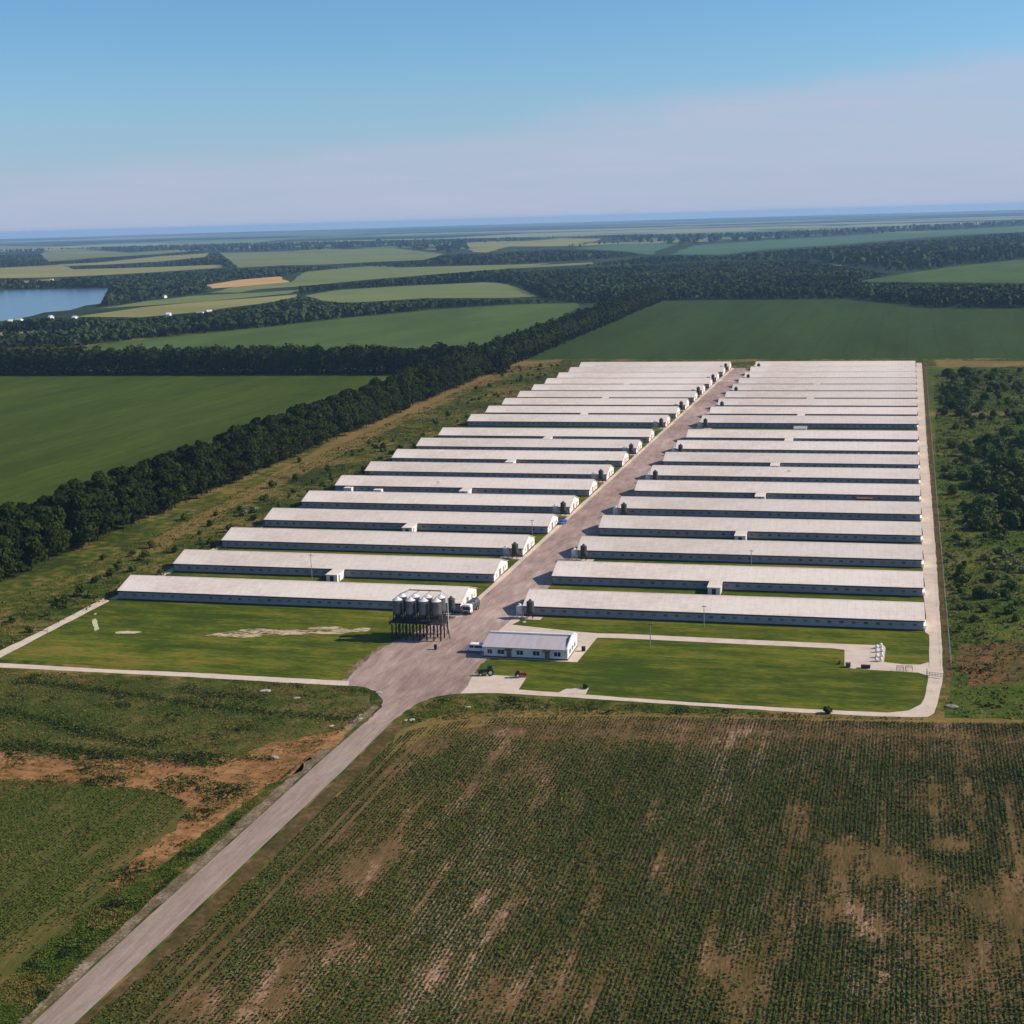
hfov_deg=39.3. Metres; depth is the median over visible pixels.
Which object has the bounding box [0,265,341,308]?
wood
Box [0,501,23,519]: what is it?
broadleaf tree
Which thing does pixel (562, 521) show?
parked car
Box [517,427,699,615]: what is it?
pavement
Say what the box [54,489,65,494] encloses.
broadleaf tree
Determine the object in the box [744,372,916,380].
poultry shed
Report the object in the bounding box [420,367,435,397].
broadleaf tree
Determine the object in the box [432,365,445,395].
broadleaf tree
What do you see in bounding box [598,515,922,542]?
poultry shed
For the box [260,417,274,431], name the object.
broadleaf tree
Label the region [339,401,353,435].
broadleaf tree
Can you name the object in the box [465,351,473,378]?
broadleaf tree
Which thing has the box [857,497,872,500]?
trailer box
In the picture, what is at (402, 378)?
broadleaf tree
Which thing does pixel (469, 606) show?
parked truck
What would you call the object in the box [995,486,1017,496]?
scrub tree
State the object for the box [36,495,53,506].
broadleaf tree
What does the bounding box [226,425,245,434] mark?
broadleaf tree
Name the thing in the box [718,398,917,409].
poultry shed
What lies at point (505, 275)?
wood
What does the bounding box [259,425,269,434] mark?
broadleaf tree
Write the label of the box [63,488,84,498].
broadleaf tree
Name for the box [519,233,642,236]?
field
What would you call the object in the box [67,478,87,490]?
broadleaf tree
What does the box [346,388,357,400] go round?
broadleaf tree
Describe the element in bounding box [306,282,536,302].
field
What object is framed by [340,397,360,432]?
broadleaf tree
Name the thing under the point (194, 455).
broadleaf tree
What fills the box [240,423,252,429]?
broadleaf tree
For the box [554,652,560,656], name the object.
window
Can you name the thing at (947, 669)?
ground
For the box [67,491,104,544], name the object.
broadleaf tree
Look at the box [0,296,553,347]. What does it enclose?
village trees
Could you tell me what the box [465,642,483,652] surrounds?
parked van
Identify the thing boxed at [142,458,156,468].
broadleaf tree
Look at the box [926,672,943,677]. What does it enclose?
road gate
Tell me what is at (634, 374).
poultry shed
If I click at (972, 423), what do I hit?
shrub
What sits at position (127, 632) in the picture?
ground
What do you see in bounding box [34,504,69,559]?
broadleaf tree
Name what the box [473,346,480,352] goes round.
broadleaf tree
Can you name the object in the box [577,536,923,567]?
poultry shed
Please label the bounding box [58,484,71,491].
broadleaf tree
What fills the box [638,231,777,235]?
field
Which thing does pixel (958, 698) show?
ground
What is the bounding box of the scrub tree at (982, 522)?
[970,515,993,531]
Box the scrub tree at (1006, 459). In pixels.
[1001,455,1011,466]
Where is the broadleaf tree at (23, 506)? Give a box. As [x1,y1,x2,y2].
[14,502,32,520]
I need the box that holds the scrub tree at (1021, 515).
[1015,512,1023,527]
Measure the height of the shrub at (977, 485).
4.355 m
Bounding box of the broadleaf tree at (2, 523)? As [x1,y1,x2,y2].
[0,521,16,556]
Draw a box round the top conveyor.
[398,589,448,628]
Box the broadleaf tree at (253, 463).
[244,438,260,475]
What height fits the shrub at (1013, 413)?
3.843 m
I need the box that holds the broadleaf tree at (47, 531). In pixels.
[31,515,59,563]
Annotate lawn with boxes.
[0,366,736,680]
[474,388,928,712]
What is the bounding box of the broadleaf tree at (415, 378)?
[411,375,422,405]
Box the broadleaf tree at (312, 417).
[301,411,322,449]
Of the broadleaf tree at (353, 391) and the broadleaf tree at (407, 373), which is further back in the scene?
the broadleaf tree at (407, 373)
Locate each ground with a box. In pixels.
[0,210,1023,1023]
[0,674,369,758]
[0,751,310,887]
[0,783,189,1003]
[18,704,378,1023]
[78,722,403,1023]
[92,618,98,630]
[102,718,1023,1023]
[115,631,139,632]
[122,359,562,558]
[206,626,370,637]
[248,726,351,757]
[341,645,385,680]
[384,710,1023,759]
[559,688,588,693]
[923,366,951,686]
[928,367,1023,719]
[928,411,1009,415]
[936,361,1023,366]
[955,641,1023,685]
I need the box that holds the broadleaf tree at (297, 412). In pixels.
[292,408,305,417]
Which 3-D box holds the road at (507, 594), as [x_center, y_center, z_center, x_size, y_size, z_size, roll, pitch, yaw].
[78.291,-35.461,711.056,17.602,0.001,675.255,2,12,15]
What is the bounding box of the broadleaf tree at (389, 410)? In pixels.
[382,391,393,417]
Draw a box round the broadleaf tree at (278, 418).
[273,414,282,422]
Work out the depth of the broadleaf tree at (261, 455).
646.47 m
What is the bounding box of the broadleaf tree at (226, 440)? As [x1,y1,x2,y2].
[219,436,230,461]
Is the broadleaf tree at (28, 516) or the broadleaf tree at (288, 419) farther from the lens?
the broadleaf tree at (288, 419)
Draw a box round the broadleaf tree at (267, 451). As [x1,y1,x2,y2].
[255,435,271,469]
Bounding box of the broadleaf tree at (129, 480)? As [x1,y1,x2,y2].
[116,474,140,526]
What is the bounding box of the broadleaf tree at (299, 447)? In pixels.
[289,424,304,456]
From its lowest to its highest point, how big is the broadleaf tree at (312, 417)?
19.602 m
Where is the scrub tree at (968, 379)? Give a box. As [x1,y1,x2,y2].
[963,375,973,384]
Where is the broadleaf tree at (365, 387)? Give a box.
[357,384,371,391]
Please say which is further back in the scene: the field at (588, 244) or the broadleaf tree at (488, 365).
the field at (588, 244)
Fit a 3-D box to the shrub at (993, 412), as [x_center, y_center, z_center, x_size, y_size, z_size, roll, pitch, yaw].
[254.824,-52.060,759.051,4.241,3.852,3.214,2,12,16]
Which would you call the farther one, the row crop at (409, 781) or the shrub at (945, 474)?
the shrub at (945, 474)
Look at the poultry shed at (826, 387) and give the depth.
871.83 m
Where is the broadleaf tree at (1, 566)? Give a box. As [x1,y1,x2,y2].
[0,547,4,579]
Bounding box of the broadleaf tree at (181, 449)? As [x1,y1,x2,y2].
[175,444,193,453]
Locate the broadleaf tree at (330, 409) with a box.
[325,405,338,441]
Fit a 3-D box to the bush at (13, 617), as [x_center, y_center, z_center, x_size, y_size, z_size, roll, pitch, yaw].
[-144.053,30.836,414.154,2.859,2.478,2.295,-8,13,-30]
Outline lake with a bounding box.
[0,288,107,320]
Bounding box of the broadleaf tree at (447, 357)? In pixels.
[441,355,449,360]
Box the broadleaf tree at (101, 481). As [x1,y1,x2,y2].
[89,473,114,489]
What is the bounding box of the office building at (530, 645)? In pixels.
[482,631,577,660]
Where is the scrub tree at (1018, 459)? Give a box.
[1006,456,1023,468]
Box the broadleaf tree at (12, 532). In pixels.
[0,524,27,575]
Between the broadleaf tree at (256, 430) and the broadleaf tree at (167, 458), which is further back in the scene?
the broadleaf tree at (256, 430)
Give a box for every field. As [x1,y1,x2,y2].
[0,246,53,248]
[0,265,221,277]
[0,374,378,572]
[22,279,60,286]
[41,249,197,260]
[44,256,118,258]
[56,252,108,253]
[58,253,208,265]
[60,303,579,362]
[78,294,296,316]
[97,290,298,308]
[167,241,261,243]
[199,242,251,243]
[207,277,288,287]
[208,263,548,292]
[221,248,441,267]
[251,241,327,243]
[287,243,412,246]
[298,249,343,251]
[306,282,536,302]
[307,236,386,238]
[313,234,362,235]
[366,245,450,247]
[412,241,546,244]
[417,232,502,234]
[417,247,492,249]
[467,238,599,252]
[512,262,592,268]
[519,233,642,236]
[525,299,1023,358]
[528,241,704,245]
[533,236,584,237]
[574,232,660,234]
[579,243,675,254]
[635,237,768,241]
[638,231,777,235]
[667,231,753,233]
[670,226,1023,254]
[672,226,702,226]
[723,223,810,225]
[753,228,788,229]
[786,227,908,230]
[787,227,827,229]
[843,224,961,227]
[864,259,1023,282]
[876,231,1023,235]
[878,231,942,232]
[936,218,989,219]
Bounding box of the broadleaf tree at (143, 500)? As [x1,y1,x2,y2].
[127,481,150,522]
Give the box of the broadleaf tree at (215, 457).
[209,453,224,488]
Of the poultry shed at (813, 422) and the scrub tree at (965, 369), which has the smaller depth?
the poultry shed at (813, 422)
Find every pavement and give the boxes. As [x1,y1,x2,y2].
[442,613,461,616]
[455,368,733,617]
[499,556,524,558]
[513,616,541,619]
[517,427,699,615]
[569,559,593,560]
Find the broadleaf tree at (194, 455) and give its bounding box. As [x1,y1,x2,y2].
[183,445,209,498]
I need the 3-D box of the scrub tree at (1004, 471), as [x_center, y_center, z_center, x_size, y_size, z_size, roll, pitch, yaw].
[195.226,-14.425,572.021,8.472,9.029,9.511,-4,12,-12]
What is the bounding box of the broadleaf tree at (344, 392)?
[337,389,353,398]
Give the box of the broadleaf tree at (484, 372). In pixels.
[483,354,491,376]
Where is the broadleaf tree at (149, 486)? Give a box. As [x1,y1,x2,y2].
[137,477,160,517]
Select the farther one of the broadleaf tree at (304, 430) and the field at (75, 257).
the field at (75, 257)
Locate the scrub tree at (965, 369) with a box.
[957,366,968,373]
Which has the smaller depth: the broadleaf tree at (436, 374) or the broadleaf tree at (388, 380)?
the broadleaf tree at (388, 380)
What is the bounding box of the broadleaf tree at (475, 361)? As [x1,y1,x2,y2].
[469,358,480,380]
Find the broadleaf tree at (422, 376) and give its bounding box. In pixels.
[416,373,429,401]
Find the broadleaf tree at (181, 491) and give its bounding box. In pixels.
[159,460,188,506]
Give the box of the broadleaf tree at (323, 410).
[312,405,334,443]
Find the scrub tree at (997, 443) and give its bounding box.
[983,437,1007,451]
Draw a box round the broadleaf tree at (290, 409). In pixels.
[286,406,295,412]
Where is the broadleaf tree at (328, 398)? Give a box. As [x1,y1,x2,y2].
[324,394,338,400]
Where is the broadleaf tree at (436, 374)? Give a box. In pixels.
[428,367,442,397]
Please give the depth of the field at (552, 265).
3336.64 m
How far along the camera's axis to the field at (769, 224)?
12015.89 m
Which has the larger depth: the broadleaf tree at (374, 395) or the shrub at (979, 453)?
the broadleaf tree at (374, 395)
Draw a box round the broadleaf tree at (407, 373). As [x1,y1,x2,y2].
[402,371,413,402]
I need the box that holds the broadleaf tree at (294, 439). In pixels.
[282,425,300,458]
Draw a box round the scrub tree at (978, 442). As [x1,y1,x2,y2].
[974,437,985,446]
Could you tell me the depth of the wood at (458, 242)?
6801.49 m
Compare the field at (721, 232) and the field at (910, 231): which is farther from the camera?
the field at (721, 232)
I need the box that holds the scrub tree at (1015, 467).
[1006,460,1023,478]
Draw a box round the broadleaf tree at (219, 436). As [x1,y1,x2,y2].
[212,432,232,441]
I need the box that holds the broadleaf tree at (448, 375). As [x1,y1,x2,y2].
[441,369,452,392]
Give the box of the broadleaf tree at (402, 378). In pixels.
[397,374,411,406]
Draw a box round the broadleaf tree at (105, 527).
[85,487,114,539]
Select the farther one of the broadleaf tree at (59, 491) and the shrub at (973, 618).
the broadleaf tree at (59, 491)
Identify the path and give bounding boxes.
[0,598,108,657]
[0,663,348,685]
[109,506,301,599]
[519,689,885,715]
[597,633,928,674]
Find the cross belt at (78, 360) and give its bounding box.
[0,341,513,374]
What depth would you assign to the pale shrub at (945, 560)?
450.98 m
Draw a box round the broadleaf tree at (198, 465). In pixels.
[190,462,213,495]
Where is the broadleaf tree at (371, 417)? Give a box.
[366,396,376,426]
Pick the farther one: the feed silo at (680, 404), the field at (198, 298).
the field at (198, 298)
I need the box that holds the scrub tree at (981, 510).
[965,504,996,522]
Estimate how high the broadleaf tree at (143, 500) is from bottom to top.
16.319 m
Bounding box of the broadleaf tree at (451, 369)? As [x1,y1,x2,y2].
[447,366,457,389]
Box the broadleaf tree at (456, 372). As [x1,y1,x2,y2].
[450,365,461,388]
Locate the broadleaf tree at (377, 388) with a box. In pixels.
[368,385,384,420]
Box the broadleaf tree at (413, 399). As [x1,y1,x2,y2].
[410,381,417,402]
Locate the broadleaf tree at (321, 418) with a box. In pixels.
[314,412,331,446]
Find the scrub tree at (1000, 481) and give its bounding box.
[986,473,1012,491]
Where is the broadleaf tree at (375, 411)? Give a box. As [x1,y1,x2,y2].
[368,405,377,424]
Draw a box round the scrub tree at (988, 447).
[975,442,995,453]
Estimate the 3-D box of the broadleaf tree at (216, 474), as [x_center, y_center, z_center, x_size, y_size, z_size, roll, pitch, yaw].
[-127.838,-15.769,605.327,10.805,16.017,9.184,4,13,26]
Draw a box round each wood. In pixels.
[0,220,1023,252]
[0,249,644,268]
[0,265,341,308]
[298,267,567,293]
[515,259,1023,307]
[586,232,1023,270]
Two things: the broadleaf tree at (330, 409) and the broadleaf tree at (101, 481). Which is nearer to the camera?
the broadleaf tree at (101, 481)
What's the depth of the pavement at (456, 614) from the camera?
408.22 m
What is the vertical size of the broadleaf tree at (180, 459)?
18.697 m
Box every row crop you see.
[0,779,188,983]
[89,715,1023,1023]
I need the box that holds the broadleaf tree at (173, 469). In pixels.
[160,461,185,509]
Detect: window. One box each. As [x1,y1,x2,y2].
[497,649,503,653]
[516,650,522,654]
[533,651,539,655]
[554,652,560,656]
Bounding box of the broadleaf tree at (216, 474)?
[203,456,222,492]
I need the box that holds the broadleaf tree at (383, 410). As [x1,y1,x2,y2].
[380,387,388,418]
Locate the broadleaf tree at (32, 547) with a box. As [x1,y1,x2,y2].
[13,519,50,569]
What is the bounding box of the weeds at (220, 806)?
[0,362,1023,1006]
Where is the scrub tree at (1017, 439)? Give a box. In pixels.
[1012,436,1022,446]
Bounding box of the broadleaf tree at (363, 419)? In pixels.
[353,401,367,430]
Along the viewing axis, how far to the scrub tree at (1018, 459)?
596.52 m
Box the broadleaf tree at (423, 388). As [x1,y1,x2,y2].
[416,379,425,403]
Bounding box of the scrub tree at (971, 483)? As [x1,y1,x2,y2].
[967,469,993,486]
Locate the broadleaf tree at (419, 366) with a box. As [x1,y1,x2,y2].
[414,362,423,372]
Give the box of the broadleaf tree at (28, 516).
[17,513,34,534]
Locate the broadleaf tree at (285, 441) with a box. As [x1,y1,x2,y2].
[272,427,292,461]
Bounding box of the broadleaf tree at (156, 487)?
[151,468,160,507]
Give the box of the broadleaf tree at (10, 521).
[3,518,22,561]
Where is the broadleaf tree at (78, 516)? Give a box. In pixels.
[63,495,98,547]
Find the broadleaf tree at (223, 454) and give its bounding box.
[213,447,233,485]
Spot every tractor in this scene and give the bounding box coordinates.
[478,664,493,675]
[515,669,525,677]
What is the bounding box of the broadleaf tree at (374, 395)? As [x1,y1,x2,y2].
[366,390,383,422]
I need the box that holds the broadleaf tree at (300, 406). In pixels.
[294,404,307,411]
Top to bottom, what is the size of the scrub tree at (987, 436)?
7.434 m
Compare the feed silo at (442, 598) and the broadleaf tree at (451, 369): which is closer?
the feed silo at (442, 598)
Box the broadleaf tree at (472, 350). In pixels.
[465,347,475,354]
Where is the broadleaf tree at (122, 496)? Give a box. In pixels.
[112,485,137,530]
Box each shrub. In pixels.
[237,509,247,515]
[249,506,258,512]
[823,706,832,713]
[939,472,947,477]
[941,409,948,415]
[942,368,949,375]
[943,558,951,562]
[945,384,953,390]
[946,439,958,448]
[947,472,953,478]
[947,483,958,493]
[950,375,957,381]
[951,533,960,539]
[953,573,969,586]
[954,624,964,632]
[955,406,966,416]
[955,470,969,479]
[955,569,965,576]
[955,603,962,609]
[956,563,964,569]
[957,587,963,593]
[958,445,964,452]
[961,512,970,520]
[961,523,970,528]
[961,602,968,609]
[962,503,971,508]
[963,411,970,417]
[963,445,973,455]
[963,456,975,464]
[964,539,971,545]
[965,387,972,395]
[968,420,975,427]
[969,614,978,622]
[971,502,979,511]
[972,586,991,597]
[974,404,982,411]
[974,480,982,489]
[975,449,982,457]
[977,400,986,404]
[978,413,986,418]
[979,553,989,560]
[980,392,989,399]
[981,605,989,611]
[984,571,994,579]
[986,385,993,391]
[987,562,996,569]
[989,410,996,416]
[989,575,995,582]
[991,528,998,534]
[991,557,999,562]
[992,382,1000,389]
[996,393,1002,398]
[996,533,1007,538]
[997,527,1009,537]
[998,547,1007,552]
[999,425,1015,435]
[1001,550,1012,558]
[1001,561,1016,569]
[1001,589,1009,594]
[1003,574,1011,579]
[1003,603,1016,614]
[1004,397,1014,403]
[1004,594,1012,600]
[1005,579,1019,591]
[1006,569,1013,575]
[1007,448,1017,456]
[1009,410,1018,416]
[1012,558,1021,564]
[1012,599,1020,606]
[1012,614,1020,621]
[1016,415,1023,423]
[1017,435,1023,448]
[1017,566,1023,572]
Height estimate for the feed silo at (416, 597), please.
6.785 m
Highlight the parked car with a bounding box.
[558,519,566,523]
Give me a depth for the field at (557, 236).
8055.27 m
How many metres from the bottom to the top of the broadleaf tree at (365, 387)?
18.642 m
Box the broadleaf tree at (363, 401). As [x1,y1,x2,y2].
[355,394,372,428]
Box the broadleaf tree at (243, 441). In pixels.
[228,433,256,479]
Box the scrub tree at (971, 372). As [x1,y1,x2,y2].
[966,369,977,375]
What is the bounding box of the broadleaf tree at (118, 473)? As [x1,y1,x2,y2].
[107,465,130,480]
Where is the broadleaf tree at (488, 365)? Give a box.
[475,351,490,377]
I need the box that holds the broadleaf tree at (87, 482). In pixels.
[82,480,92,487]
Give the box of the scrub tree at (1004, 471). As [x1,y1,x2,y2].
[990,464,1014,478]
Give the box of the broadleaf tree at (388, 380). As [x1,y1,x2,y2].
[383,377,396,385]
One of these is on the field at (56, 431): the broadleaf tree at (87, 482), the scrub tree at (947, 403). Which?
the broadleaf tree at (87, 482)
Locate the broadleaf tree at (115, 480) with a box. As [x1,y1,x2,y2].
[111,477,119,483]
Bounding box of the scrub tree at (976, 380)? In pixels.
[973,376,980,383]
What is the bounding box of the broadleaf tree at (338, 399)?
[329,396,345,402]
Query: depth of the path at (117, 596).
469.41 m
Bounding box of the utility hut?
[344,487,353,490]
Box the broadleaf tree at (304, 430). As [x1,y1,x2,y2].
[292,418,309,443]
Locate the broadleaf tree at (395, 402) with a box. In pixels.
[384,386,402,415]
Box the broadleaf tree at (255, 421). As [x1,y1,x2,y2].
[250,416,261,425]
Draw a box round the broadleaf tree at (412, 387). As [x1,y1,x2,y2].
[406,375,417,403]
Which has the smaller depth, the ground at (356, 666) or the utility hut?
the ground at (356, 666)
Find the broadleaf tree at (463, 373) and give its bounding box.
[458,365,464,386]
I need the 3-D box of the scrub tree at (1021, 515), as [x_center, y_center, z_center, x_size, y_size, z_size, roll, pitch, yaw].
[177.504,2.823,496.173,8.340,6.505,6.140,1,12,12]
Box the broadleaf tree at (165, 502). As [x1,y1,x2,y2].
[153,466,173,513]
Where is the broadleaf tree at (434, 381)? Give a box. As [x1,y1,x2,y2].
[426,369,438,395]
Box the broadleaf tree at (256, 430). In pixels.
[247,425,263,436]
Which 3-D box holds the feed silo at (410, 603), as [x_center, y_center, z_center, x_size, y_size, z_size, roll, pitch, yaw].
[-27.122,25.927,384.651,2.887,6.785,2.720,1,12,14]
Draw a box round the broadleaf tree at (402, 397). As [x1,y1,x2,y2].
[387,382,404,413]
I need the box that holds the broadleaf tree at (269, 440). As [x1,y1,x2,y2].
[263,434,279,466]
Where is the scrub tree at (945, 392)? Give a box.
[941,389,950,396]
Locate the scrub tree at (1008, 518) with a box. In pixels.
[999,510,1022,528]
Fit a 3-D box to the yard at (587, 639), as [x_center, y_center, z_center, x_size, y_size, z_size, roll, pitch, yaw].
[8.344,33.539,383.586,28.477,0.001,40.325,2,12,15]
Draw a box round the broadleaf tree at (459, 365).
[452,361,464,384]
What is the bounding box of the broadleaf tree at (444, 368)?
[434,361,447,394]
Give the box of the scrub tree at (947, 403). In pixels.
[944,400,952,408]
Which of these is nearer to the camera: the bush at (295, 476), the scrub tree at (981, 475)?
the scrub tree at (981, 475)
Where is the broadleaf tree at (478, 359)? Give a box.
[472,356,482,376]
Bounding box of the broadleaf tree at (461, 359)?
[456,354,471,378]
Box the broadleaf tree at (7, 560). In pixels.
[0,534,19,580]
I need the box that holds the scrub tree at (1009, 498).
[994,488,1023,510]
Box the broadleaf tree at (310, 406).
[306,402,316,410]
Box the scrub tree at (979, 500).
[969,496,987,510]
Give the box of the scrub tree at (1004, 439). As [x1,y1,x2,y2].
[994,436,1009,445]
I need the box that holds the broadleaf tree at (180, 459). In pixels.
[173,455,188,497]
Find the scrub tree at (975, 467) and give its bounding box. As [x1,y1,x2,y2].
[971,464,983,471]
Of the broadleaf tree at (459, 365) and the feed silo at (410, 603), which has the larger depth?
the broadleaf tree at (459, 365)
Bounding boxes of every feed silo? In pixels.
[392,596,403,621]
[397,592,406,617]
[405,596,416,621]
[411,593,419,617]
[418,597,429,622]
[423,593,432,618]
[431,597,442,622]
[436,594,445,617]
[448,596,455,615]
[503,546,508,557]
[512,542,518,558]
[516,603,522,617]
[526,599,533,618]
[553,504,557,514]
[560,501,565,513]
[571,547,577,559]
[580,544,586,560]
[591,472,595,479]
[598,469,603,481]
[613,505,617,514]
[621,502,626,514]
[629,443,633,454]
[653,470,657,479]
[659,418,662,427]
[678,444,682,451]
[679,401,682,410]
[703,418,706,428]
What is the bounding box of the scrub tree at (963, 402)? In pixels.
[958,398,970,407]
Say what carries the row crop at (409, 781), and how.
on the ground at (376, 862)
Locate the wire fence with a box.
[926,375,951,666]
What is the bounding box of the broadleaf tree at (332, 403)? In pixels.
[327,400,350,437]
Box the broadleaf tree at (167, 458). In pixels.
[163,455,174,461]
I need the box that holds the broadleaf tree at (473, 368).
[470,359,477,381]
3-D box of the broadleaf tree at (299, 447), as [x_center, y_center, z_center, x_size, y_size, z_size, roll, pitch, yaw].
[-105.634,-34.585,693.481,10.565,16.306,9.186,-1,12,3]
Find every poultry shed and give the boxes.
[117,575,476,612]
[173,549,507,581]
[221,527,534,556]
[264,508,557,533]
[301,490,578,513]
[335,475,597,495]
[364,461,613,480]
[391,449,628,466]
[416,438,642,453]
[438,427,654,441]
[467,414,670,426]
[485,406,679,417]
[502,398,688,409]
[517,391,697,401]
[523,589,925,630]
[531,384,704,394]
[544,378,712,387]
[552,560,924,596]
[557,372,718,381]
[568,367,724,375]
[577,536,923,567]
[579,361,730,369]
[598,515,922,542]
[618,496,921,521]
[634,480,920,501]
[650,465,920,484]
[663,452,919,469]
[675,440,919,456]
[686,429,918,443]
[701,415,918,428]
[709,406,917,417]
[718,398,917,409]
[725,391,916,398]
[732,384,916,391]
[738,378,916,387]
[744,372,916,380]
[750,366,915,371]
[755,361,915,365]
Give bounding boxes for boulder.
[945,704,957,708]
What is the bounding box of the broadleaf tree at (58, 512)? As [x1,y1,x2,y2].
[52,505,71,554]
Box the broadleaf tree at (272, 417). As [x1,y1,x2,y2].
[263,415,278,423]
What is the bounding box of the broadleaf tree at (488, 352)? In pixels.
[482,349,495,374]
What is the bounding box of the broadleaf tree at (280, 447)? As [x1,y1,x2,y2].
[268,431,286,464]
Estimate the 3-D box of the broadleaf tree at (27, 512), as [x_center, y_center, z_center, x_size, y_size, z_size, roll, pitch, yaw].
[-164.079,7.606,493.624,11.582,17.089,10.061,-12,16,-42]
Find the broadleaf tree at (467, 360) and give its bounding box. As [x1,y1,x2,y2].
[464,355,472,383]
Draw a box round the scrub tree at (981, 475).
[970,468,991,486]
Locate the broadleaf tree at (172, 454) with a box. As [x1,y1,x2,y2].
[166,450,180,457]
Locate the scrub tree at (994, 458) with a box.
[987,450,1003,467]
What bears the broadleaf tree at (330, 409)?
on the ground at (74, 558)
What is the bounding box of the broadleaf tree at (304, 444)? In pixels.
[300,419,317,451]
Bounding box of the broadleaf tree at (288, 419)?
[280,414,300,442]
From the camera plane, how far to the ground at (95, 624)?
408.81 m
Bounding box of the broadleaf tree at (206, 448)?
[194,441,213,455]
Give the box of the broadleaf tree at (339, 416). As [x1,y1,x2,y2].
[329,405,347,439]
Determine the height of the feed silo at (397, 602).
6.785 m
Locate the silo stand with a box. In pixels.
[389,612,450,640]
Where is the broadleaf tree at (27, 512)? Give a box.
[24,510,52,551]
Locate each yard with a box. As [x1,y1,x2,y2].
[346,615,514,724]
[461,674,525,693]
[477,615,599,661]
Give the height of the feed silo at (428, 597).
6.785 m
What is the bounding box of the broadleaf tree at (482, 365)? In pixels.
[474,354,485,369]
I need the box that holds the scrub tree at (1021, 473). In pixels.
[1014,469,1023,477]
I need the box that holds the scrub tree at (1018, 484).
[1013,476,1023,492]
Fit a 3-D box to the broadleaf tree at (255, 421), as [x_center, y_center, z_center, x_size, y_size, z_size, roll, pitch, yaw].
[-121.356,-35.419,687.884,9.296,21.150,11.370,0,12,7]
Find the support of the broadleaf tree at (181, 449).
on the ground at (74, 558)
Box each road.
[32,720,392,1023]
[462,368,749,620]
[879,363,942,716]
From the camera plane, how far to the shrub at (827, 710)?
319.17 m
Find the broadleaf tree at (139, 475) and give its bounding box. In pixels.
[130,471,143,479]
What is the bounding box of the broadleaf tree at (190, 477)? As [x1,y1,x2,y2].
[180,462,197,502]
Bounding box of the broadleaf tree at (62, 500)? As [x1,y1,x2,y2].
[47,493,71,541]
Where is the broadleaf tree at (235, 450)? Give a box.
[226,444,247,482]
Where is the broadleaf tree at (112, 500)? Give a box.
[101,487,122,534]
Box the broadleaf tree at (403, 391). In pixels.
[396,381,409,411]
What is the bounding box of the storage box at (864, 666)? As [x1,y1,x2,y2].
[861,664,870,668]
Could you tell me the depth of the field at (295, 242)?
9221.82 m
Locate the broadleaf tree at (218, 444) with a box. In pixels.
[210,441,225,448]
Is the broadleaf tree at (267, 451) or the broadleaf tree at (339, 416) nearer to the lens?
the broadleaf tree at (267, 451)
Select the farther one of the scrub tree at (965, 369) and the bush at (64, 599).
the scrub tree at (965, 369)
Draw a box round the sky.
[0,0,1023,238]
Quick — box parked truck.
[461,597,479,613]
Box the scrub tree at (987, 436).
[981,433,994,442]
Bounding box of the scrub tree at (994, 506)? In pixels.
[980,499,998,513]
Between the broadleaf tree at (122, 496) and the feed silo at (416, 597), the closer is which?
the feed silo at (416, 597)
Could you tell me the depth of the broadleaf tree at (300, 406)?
733.09 m
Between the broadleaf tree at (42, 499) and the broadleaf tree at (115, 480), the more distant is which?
the broadleaf tree at (115, 480)
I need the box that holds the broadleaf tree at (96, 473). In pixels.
[90,470,113,482]
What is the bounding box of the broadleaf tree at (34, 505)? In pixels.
[30,502,41,509]
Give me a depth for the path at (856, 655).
367.78 m
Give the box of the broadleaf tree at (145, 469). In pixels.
[130,461,154,500]
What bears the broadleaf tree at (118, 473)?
on the field at (56, 431)
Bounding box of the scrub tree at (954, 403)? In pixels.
[950,398,960,408]
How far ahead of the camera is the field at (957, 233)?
5743.09 m
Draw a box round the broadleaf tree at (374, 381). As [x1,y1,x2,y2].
[369,377,382,386]
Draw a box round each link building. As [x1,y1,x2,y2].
[325,569,344,581]
[401,523,417,531]
[459,488,471,492]
[505,459,516,462]
[707,581,722,594]
[734,531,747,539]
[755,493,765,498]
[770,463,779,466]
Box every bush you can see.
[8,615,17,620]
[25,626,33,632]
[44,610,51,615]
[58,594,70,603]
[73,584,84,596]
[90,575,99,582]
[99,553,106,559]
[106,568,115,576]
[128,549,135,556]
[136,549,149,560]
[147,539,155,547]
[171,545,179,551]
[180,513,188,519]
[206,519,213,525]
[206,538,213,544]
[225,523,235,530]
[236,505,244,510]
[250,514,257,519]
[259,495,268,502]
[268,480,275,487]
[292,473,300,479]
[360,464,366,472]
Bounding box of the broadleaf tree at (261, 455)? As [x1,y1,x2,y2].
[249,436,266,473]
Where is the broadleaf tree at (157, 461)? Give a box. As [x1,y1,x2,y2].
[150,454,165,491]
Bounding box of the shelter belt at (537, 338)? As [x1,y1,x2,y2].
[485,285,664,366]
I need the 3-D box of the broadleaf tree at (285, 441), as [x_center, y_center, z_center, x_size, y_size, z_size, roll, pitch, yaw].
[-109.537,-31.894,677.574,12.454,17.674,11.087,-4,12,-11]

